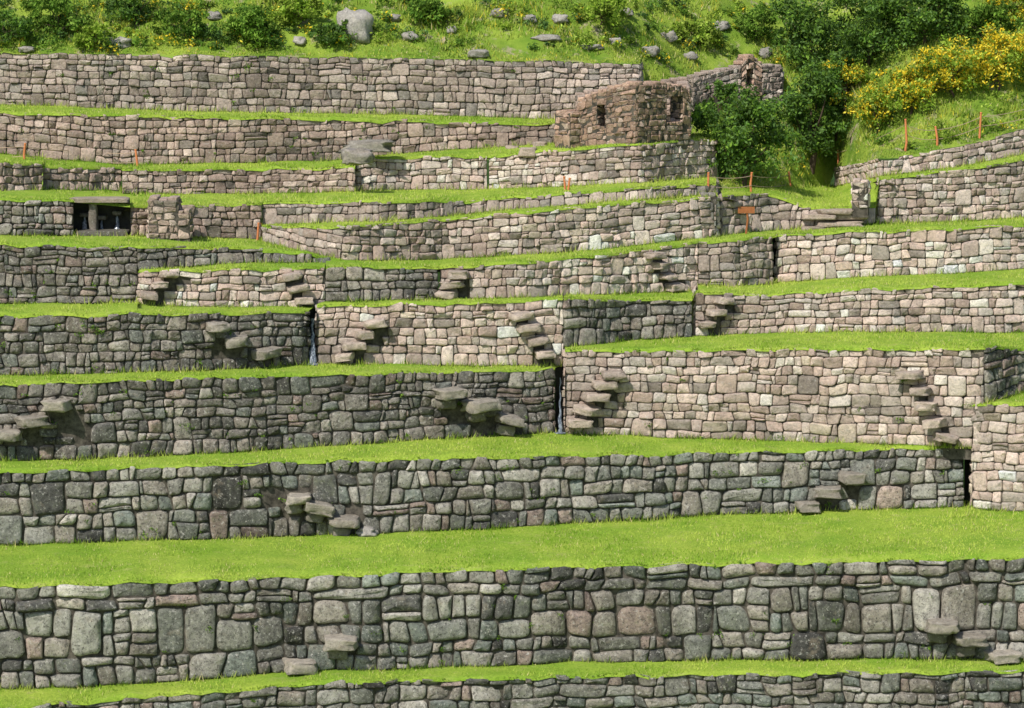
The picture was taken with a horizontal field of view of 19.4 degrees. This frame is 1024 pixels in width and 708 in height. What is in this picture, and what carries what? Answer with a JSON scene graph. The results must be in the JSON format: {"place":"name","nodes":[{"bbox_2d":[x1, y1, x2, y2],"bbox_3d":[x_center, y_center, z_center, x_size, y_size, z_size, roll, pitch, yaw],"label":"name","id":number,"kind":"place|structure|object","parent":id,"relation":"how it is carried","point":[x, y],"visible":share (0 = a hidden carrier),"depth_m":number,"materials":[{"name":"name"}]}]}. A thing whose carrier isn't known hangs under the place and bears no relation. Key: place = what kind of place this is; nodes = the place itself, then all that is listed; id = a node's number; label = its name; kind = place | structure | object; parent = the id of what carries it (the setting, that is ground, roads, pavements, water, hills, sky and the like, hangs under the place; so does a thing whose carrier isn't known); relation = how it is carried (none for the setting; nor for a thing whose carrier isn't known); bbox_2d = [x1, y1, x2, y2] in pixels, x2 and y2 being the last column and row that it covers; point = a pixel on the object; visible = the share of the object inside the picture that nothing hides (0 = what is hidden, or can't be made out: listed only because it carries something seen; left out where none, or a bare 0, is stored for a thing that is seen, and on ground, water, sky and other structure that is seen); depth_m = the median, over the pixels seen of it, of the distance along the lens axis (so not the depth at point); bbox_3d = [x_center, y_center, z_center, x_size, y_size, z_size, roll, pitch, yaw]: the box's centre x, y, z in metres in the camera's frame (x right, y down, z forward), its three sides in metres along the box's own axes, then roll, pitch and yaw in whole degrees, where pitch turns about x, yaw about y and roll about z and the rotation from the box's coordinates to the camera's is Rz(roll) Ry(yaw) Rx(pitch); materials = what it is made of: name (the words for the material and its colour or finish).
{"place":"outdoors","nodes":[
{"label":"outdoors","id":0,"kind":"place"},
{"bbox_2d":[0,302,314,318],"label":"terrace lawn","id":1,"kind":"structure","parent":0,"point":[125,310],"depth_m":84.38,"materials":[{"name":"green plant"}]},
{"bbox_2d":[0,245,137,303],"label":"stone terrace wall","id":2,"kind":"structure","parent":1,"relation":"on","point":[122,291],"depth_m":85.39,"materials":[{"name":"grey stone"}]},
{"bbox_2d":[0,245,137,303],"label":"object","id":3,"kind":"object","parent":1,"relation":"on","point":[67,275],"visible":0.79,"depth_m":85.47,"materials":[{"name":"stone"}]},
{"bbox_2d":[136,268,324,307],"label":"stone terrace wall","id":4,"kind":"structure","parent":1,"relation":"on","point":[251,282],"depth_m":85.75,"materials":[{"name":"grey stone"}]},
{"bbox_2d":[138,269,324,315],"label":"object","id":5,"kind":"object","parent":1,"relation":"on","point":[174,282],"visible":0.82,"depth_m":85.58,"materials":[{"name":"stone"}]},
{"bbox_2d":[146,194,182,240],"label":"stone pier","id":6,"kind":"structure","parent":0,"point":[162,217],"depth_m":87.66,"materials":[{"name":"grey stone"}]},
{"bbox_2d":[0,233,344,260],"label":"terrace lawn","id":7,"kind":"structure","parent":0,"point":[106,239],"depth_m":86.86,"materials":[{"name":"green plant"}]},
{"bbox_2d":[0,200,73,235],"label":"stone terrace wall","id":8,"kind":"structure","parent":7,"relation":"on","point":[58,217],"depth_m":87.78,"materials":[{"name":"grey stone"}]},
{"bbox_2d":[69,196,130,235],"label":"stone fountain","id":9,"kind":"object","parent":7,"relation":"on","point":[93,219],"visible":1,"depth_m":88.68,"materials":[{"name":"stone"}]},
{"bbox_2d":[130,203,261,238],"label":"stone terrace wall","id":10,"kind":"structure","parent":7,"relation":"on","point":[242,215],"depth_m":89.81,"materials":[{"name":"grey stone"}]},
{"bbox_2d":[138,262,324,272],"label":"terrace lawn","id":11,"kind":"structure","parent":0,"point":[304,266],"depth_m":86.21,"materials":[{"name":"green plant"}]},
{"bbox_2d":[137,246,329,269],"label":"stone terrace wall","id":12,"kind":"structure","parent":11,"relation":"on","point":[231,256],"depth_m":86.44,"materials":[{"name":"grey stone"}]},
{"bbox_2d":[0,106,554,125],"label":"terrace lawn","id":13,"kind":"structure","parent":0,"point":[312,118],"depth_m":95.67,"materials":[{"name":"green plant"}]},
{"bbox_2d":[0,52,643,124],"bbox_3d":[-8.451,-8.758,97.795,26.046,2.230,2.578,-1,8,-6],"label":"stone terrace wall","id":14,"kind":"structure","parent":13,"relation":"on","point":[389,96],"depth_m":97.82,"materials":[{"name":"grey stone"}]},
{"bbox_2d":[0,363,562,386],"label":"terrace lawn","id":15,"kind":"structure","parent":0,"point":[302,373],"depth_m":84.10,"materials":[{"name":"green plant"}]},
{"bbox_2d":[0,311,310,374],"bbox_3d":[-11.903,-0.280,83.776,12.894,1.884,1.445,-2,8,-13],"label":"stone terrace wall","id":16,"kind":"structure","parent":15,"relation":"on","point":[156,335],"depth_m":83.55,"materials":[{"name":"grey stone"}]},
{"bbox_2d":[205,321,282,360],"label":"projecting stone steps","id":17,"kind":"structure","parent":16,"relation":"attached to","point":[257,354],"depth_m":84.17,"materials":[{"name":"grey stone"}]},
{"bbox_2d":[314,300,562,366],"bbox_3d":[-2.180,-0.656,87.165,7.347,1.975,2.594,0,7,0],"label":"stone terrace wall","id":18,"kind":"structure","parent":15,"relation":"on","point":[504,333],"depth_m":86.33,"materials":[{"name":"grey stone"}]},
{"bbox_2d":[335,317,387,362],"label":"projecting stone steps","id":19,"kind":"structure","parent":18,"relation":"attached to","point":[367,333],"depth_m":85.71,"materials":[{"name":"grey stone"}]},
{"bbox_2d":[507,310,555,359],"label":"projecting stone steps","id":20,"kind":"structure","parent":18,"relation":"attached to","point":[540,340],"depth_m":86.47,"materials":[{"name":"grey stone"}]},
{"bbox_2d":[0,177,715,207],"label":"terrace lawn","id":21,"kind":"structure","parent":0,"point":[80,193],"depth_m":91.14,"materials":[{"name":"green plant"}]},
{"bbox_2d":[0,162,42,190],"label":"stone terrace wall","id":22,"kind":"structure","parent":21,"relation":"on","point":[36,171],"depth_m":90.45,"materials":[{"name":"grey stone"}]},
{"bbox_2d":[43,167,121,190],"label":"stone terrace wall","id":23,"kind":"structure","parent":21,"relation":"on","point":[96,178],"depth_m":92.55,"materials":[{"name":"grey stone"}]},
{"bbox_2d":[122,167,354,193],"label":"stone terrace wall","id":24,"kind":"structure","parent":21,"relation":"on","point":[292,180],"depth_m":93.08,"materials":[{"name":"grey stone"}]},
{"bbox_2d":[355,156,486,190],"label":"stone terrace wall","id":25,"kind":"structure","parent":21,"relation":"on","point":[426,165],"depth_m":93.77,"materials":[{"name":"grey stone"}]},
{"bbox_2d":[489,138,717,188],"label":"stone terrace wall","id":26,"kind":"structure","parent":21,"relation":"on","point":[698,158],"depth_m":93.51,"materials":[{"name":"grey stone"}]},
{"bbox_2d":[0,131,715,170],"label":"terrace lawn","id":27,"kind":"structure","parent":0,"point":[100,165],"depth_m":93.65,"materials":[{"name":"green plant"}]},
{"bbox_2d":[0,113,554,175],"bbox_3d":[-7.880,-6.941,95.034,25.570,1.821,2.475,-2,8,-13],"label":"stone terrace wall","id":28,"kind":"structure","parent":27,"relation":"on","point":[276,137],"depth_m":94.82,"materials":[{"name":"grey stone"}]},
{"bbox_2d":[553,109,581,147],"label":"stone pier","id":29,"kind":"structure","parent":27,"relation":"on","point":[567,127],"depth_m":93.67,"materials":[{"name":"stone"}]},
{"bbox_2d":[572,77,692,152],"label":"ruined stone house","id":30,"kind":"structure","parent":27,"relation":"on","point":[631,112],"depth_m":93.45,"materials":[{"name":"stone"}]},
{"bbox_2d":[317,296,562,307],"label":"terrace lawn","id":31,"kind":"structure","parent":0,"point":[431,303],"depth_m":86.38,"materials":[{"name":"green plant"}]},
{"bbox_2d":[325,266,438,301],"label":"stone terrace wall","id":32,"kind":"structure","parent":31,"relation":"on","point":[336,274],"depth_m":86.95,"materials":[{"name":"grey stone"}]},
{"bbox_2d":[0,430,958,473],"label":"terrace lawn","id":33,"kind":"structure","parent":0,"point":[443,455],"depth_m":83.83,"materials":[{"name":"green plant"}]},
{"bbox_2d":[0,368,555,460],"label":"stone terrace wall","id":34,"kind":"structure","parent":33,"relation":"on","point":[102,432],"depth_m":83.53,"materials":[{"name":"grey stone"}]},
{"bbox_2d":[0,398,72,441],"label":"projecting stone steps","id":35,"kind":"structure","parent":34,"relation":"attached to","point":[62,405],"depth_m":81.29,"materials":[{"name":"grey stone"}]},
{"bbox_2d":[432,386,524,435],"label":"projecting stone steps","id":36,"kind":"structure","parent":34,"relation":"attached to","point":[477,410],"depth_m":85.39,"materials":[{"name":"grey stone"}]},
{"bbox_2d":[561,347,983,459],"bbox_3d":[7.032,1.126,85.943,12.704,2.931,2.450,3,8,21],"label":"stone terrace wall","id":37,"kind":"structure","parent":33,"relation":"on","point":[807,384],"depth_m":86.37,"materials":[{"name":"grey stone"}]},
{"bbox_2d":[567,370,626,427],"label":"projecting stone steps","id":38,"kind":"structure","parent":37,"relation":"attached to","point":[605,383],"depth_m":86.38,"materials":[{"name":"beige stone"}]},
{"bbox_2d":[893,370,959,443],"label":"projecting stone steps","id":39,"kind":"structure","parent":37,"relation":"attached to","point":[926,406],"depth_m":84.65,"materials":[{"name":"beige stone"}]},
{"bbox_2d":[262,195,717,228],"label":"terrace lawn","id":40,"kind":"structure","parent":0,"point":[488,214],"depth_m":89.67,"materials":[{"name":"green plant"}]},
{"bbox_2d":[262,178,719,224],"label":"stone terrace wall","id":41,"kind":"structure","parent":40,"relation":"on","point":[270,213],"depth_m":90.30,"materials":[{"name":"grey stone"}]},
{"bbox_2d":[1,52,1000,500],"bbox_3d":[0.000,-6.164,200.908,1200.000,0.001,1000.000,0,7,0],"label":"ground","id":42,"kind":"structure","parent":0,"point":[487,172],"depth_m":305.63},
{"bbox_2d":[0,54,990,702],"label":"wall weeds","id":43,"kind":"object","parent":42,"relation":"on","point":[400,396],"depth_m":83.13,"materials":[{"name":"green plant"}]},
{"bbox_2d":[0,503,1023,587],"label":"terrace lawn","id":44,"kind":"structure","parent":0,"point":[287,560],"depth_m":79.77,"materials":[{"name":"green plant"}]},
{"bbox_2d":[0,448,963,545],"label":"stone terrace wall","id":45,"kind":"structure","parent":44,"relation":"on","point":[47,497],"depth_m":82.48,"materials":[{"name":"grey stone"}]},
{"bbox_2d":[284,492,360,535],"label":"projecting stone steps","id":46,"kind":"structure","parent":45,"relation":"attached to","point":[319,511],"depth_m":81.66,"materials":[{"name":"grey stone"}]},
{"bbox_2d":[794,470,866,512],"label":"projecting stone steps","id":47,"kind":"structure","parent":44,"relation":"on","point":[850,477],"depth_m":84.66,"materials":[{"name":"grey stone"}]},
{"bbox_2d":[969,404,1023,510],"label":"stone terrace wall","id":48,"kind":"structure","parent":44,"relation":"on","point":[979,481],"depth_m":84.47,"materials":[{"name":"beige stone"}]},
{"bbox_2d":[0,0,1023,189],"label":"hillside","id":49,"kind":"structure","parent":0,"point":[518,46],"depth_m":99.77,"materials":[{"name":"green plant"}]},
{"bbox_2d":[16,0,94,38],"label":"green shrub","id":50,"kind":"object","parent":49,"relation":"on","point":[57,6],"visible":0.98,"depth_m":98.51,"materials":[{"name":"green plant"}]},
{"bbox_2d":[70,21,118,49],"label":"green shrub","id":51,"kind":"object","parent":49,"relation":"on","point":[94,36],"visible":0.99,"depth_m":97.56,"materials":[{"name":"green plant"}]},
{"bbox_2d":[99,0,154,25],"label":"green shrub","id":52,"kind":"object","parent":49,"relation":"on","point":[126,9],"visible":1,"depth_m":98.98,"materials":[{"name":"green plant"}]},
{"bbox_2d":[150,7,219,38],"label":"green shrub","id":53,"kind":"object","parent":49,"relation":"on","point":[176,16],"visible":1,"depth_m":98.31,"materials":[{"name":"green plant"}]},
{"bbox_2d":[215,2,285,46],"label":"green shrub","id":54,"kind":"object","parent":49,"relation":"on","point":[250,15],"visible":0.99,"depth_m":98.08,"materials":[{"name":"green plant"}]},
{"bbox_2d":[265,0,324,26],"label":"green shrub","id":55,"kind":"object","parent":49,"relation":"on","point":[296,9],"visible":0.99,"depth_m":98.69,"materials":[{"name":"green plant"}]},
{"bbox_2d":[336,7,373,42],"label":"boulder","id":56,"kind":"object","parent":49,"relation":"on","point":[360,22],"visible":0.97,"depth_m":98.25,"materials":[{"name":"stone"}]},
{"bbox_2d":[402,0,461,23],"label":"green shrub","id":57,"kind":"object","parent":49,"relation":"on","point":[415,8],"visible":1,"depth_m":99.44,"materials":[{"name":"green plant"}]},
{"bbox_2d":[0,0,1023,169],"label":"hillside undergrowth","id":58,"kind":"object","parent":49,"relation":"on","point":[43,38],"visible":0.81,"depth_m":99.50,"materials":[{"name":"green plant"}]},
{"bbox_2d":[565,0,641,25],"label":"green shrub","id":59,"kind":"object","parent":49,"relation":"on","point":[613,9],"visible":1,"depth_m":100.24,"materials":[{"name":"green plant"}]},
{"bbox_2d":[671,19,722,47],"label":"green shrub","id":60,"kind":"object","parent":49,"relation":"on","point":[700,35],"visible":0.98,"depth_m":103.35,"materials":[{"name":"green plant"}]},
{"bbox_2d":[686,54,784,112],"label":"ruined stone house","id":61,"kind":"structure","parent":49,"relation":"on","point":[749,69],"depth_m":101.30,"materials":[{"name":"stone"}]},
{"bbox_2d":[691,82,804,185],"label":"green shrub","id":62,"kind":"object","parent":49,"relation":"on","point":[738,146],"visible":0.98,"depth_m":95.85,"materials":[{"name":"green plant"}]},
{"bbox_2d":[733,3,782,39],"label":"green shrub","id":63,"kind":"object","parent":49,"relation":"on","point":[761,15],"visible":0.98,"depth_m":104.86,"materials":[{"name":"green plant"}]},
{"bbox_2d":[762,0,854,71],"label":"leafy tree","id":64,"kind":"object","parent":49,"relation":"on","point":[805,23],"visible":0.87,"depth_m":103.22,"materials":[{"name":"green plant"}]},
{"bbox_2d":[772,53,858,173],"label":"leafy tree","id":65,"kind":"object","parent":49,"relation":"on","point":[816,85],"visible":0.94,"depth_m":101.03,"materials":[{"name":"green plant"}]},
{"bbox_2d":[813,36,865,140],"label":"leafy tree","id":66,"kind":"object","parent":49,"relation":"on","point":[846,52],"visible":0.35,"depth_m":102.41,"materials":[{"name":"green plant"}]},
{"bbox_2d":[818,57,878,115],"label":"flowering shrub","id":67,"kind":"object","parent":49,"relation":"on","point":[855,75],"visible":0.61,"depth_m":101.99,"materials":[{"name":"yellow plant"}]},
{"bbox_2d":[817,0,922,65],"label":"leafy tree","id":68,"kind":"object","parent":49,"relation":"on","point":[869,39],"visible":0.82,"depth_m":102.28,"materials":[{"name":"green plant"}]},
{"bbox_2d":[843,77,912,133],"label":"flowering shrub","id":69,"kind":"object","parent":49,"relation":"on","point":[869,100],"visible":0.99,"depth_m":98.87,"materials":[{"name":"yellow plant"}]},
{"bbox_2d":[873,60,949,115],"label":"flowering shrub","id":70,"kind":"object","parent":49,"relation":"on","point":[913,79],"visible":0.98,"depth_m":98.80,"materials":[{"name":"yellow plant"}]},
{"bbox_2d":[862,0,984,45],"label":"leafy tree","id":71,"kind":"object","parent":49,"relation":"on","point":[929,20],"visible":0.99,"depth_m":101.61,"materials":[{"name":"green plant"}]},
{"bbox_2d":[912,33,983,97],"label":"flowering shrub","id":72,"kind":"object","parent":49,"relation":"on","point":[953,58],"visible":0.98,"depth_m":98.96,"materials":[{"name":"yellow plant"}]},
{"bbox_2d":[943,0,1023,47],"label":"green shrub","id":73,"kind":"object","parent":49,"relation":"on","point":[992,14],"visible":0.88,"depth_m":101.56,"materials":[{"name":"green plant"}]},
{"bbox_2d":[970,20,1023,90],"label":"flowering shrub","id":74,"kind":"object","parent":49,"relation":"on","point":[992,64],"visible":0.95,"depth_m":99.68,"materials":[{"name":"yellow plant"}]},
{"bbox_2d":[0,658,1023,707],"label":"terrace lawn","id":75,"kind":"structure","parent":0,"point":[141,691],"depth_m":76.83,"materials":[{"name":"green plant"}]},
{"bbox_2d":[0,558,1023,688],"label":"stone terrace wall","id":76,"kind":"structure","parent":75,"relation":"on","point":[958,603],"depth_m":77.47,"materials":[{"name":"grey stone"}]},
{"bbox_2d":[282,633,358,674],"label":"projecting stone steps","id":77,"kind":"structure","parent":76,"relation":"attached to","point":[339,646],"depth_m":76.52,"materials":[{"name":"grey stone"}]},
{"bbox_2d":[0,98,1023,706],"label":"lawn grass","id":78,"kind":"structure","parent":75,"relation":"on","point":[294,196],"depth_m":85.56,"materials":[{"name":"green plant"}]},
{"bbox_2d":[924,618,1022,664],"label":"projecting stone steps","id":79,"kind":"structure","parent":75,"relation":"on","point":[938,630],"depth_m":77.79,"materials":[{"name":"grey stone"}]},
{"bbox_2d":[33,670,1023,707],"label":"stone terrace wall","id":80,"kind":"structure","parent":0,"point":[338,696],"depth_m":76.76,"materials":[{"name":"grey stone"}]},
{"bbox_2d":[326,218,1023,268],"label":"terrace lawn","id":81,"kind":"structure","parent":0,"point":[331,264],"depth_m":90.24,"materials":[{"name":"green plant"}]},
{"bbox_2d":[261,191,720,271],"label":"stone terrace wall","id":82,"kind":"structure","parent":81,"relation":"on","point":[636,210],"depth_m":89.62,"materials":[{"name":"grey stone"}]},
{"bbox_2d":[505,141,869,229],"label":"fallen stone blocks","id":83,"kind":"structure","parent":81,"relation":"on","point":[842,217],"depth_m":93.78,"materials":[{"name":"grey stone"}]},
{"bbox_2d":[719,192,874,234],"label":"stone terrace wall","id":84,"kind":"structure","parent":81,"relation":"on","point":[754,222],"depth_m":94.00,"materials":[{"name":"grey stone"}]},
{"bbox_2d":[875,160,1023,223],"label":"stone terrace wall","id":85,"kind":"structure","parent":81,"relation":"on","point":[963,198],"depth_m":95.52,"materials":[{"name":"grey stone"}]},
{"bbox_2d":[564,269,1023,301],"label":"terrace lawn","id":86,"kind":"structure","parent":0,"point":[823,283],"depth_m":90.20,"materials":[{"name":"green plant"}]},
{"bbox_2d":[440,243,697,298],"bbox_3d":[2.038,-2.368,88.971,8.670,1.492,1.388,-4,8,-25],"label":"stone terrace wall","id":87,"kind":"structure","parent":86,"relation":"on","point":[615,264],"depth_m":88.64,"materials":[{"name":"grey stone"}]},
{"bbox_2d":[698,236,773,285],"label":"stone terrace wall","id":88,"kind":"structure","parent":86,"relation":"on","point":[706,262],"depth_m":91.47,"materials":[{"name":"grey stone"}]},
{"bbox_2d":[773,225,1023,281],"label":"stone terrace wall","id":89,"kind":"structure","parent":86,"relation":"on","point":[983,245],"depth_m":92.71,"materials":[{"name":"grey stone"}]},
{"bbox_2d":[777,229,1023,282],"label":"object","id":90,"kind":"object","parent":86,"relation":"on","point":[836,245],"visible":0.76,"depth_m":92.75,"materials":[{"name":"stone"}]},
{"bbox_2d":[565,331,1023,352],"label":"terrace lawn","id":91,"kind":"structure","parent":0,"point":[848,343],"depth_m":87.13,"materials":[{"name":"green plant"}]},
{"bbox_2d":[563,298,691,346],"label":"stone terrace wall","id":92,"kind":"structure","parent":91,"relation":"on","point":[598,334],"depth_m":88.48,"materials":[{"name":"grey stone"}]},
{"bbox_2d":[692,284,1023,335],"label":"stone terrace wall","id":93,"kind":"structure","parent":91,"relation":"on","point":[977,306],"depth_m":89.56,"materials":[{"name":"grey stone"}]},
{"bbox_2d":[850,178,871,217],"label":"stone pier","id":94,"kind":"structure","parent":0,"point":[860,195],"depth_m":93.75,"materials":[{"name":"grey stone"}]},
{"bbox_2d":[720,156,1023,209],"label":"terrace lawn","id":95,"kind":"structure","parent":0,"point":[832,201],"depth_m":95.64,"materials":[{"name":"green plant"}]},
{"bbox_2d":[833,129,1023,185],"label":"stone terrace wall","id":96,"kind":"structure","parent":95,"relation":"on","point":[841,173],"depth_m":97.00,"materials":[{"name":"grey stone"}]},
{"bbox_2d":[972,393,1023,405],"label":"terrace lawn","id":97,"kind":"structure","parent":0,"point":[1016,397],"depth_m":84.51,"materials":[{"name":"green plant"}]},
{"bbox_2d":[984,346,1023,402],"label":"stone terrace wall","id":98,"kind":"structure","parent":97,"relation":"on","point":[997,387],"depth_m":85.18,"materials":[{"name":"grey stone"}]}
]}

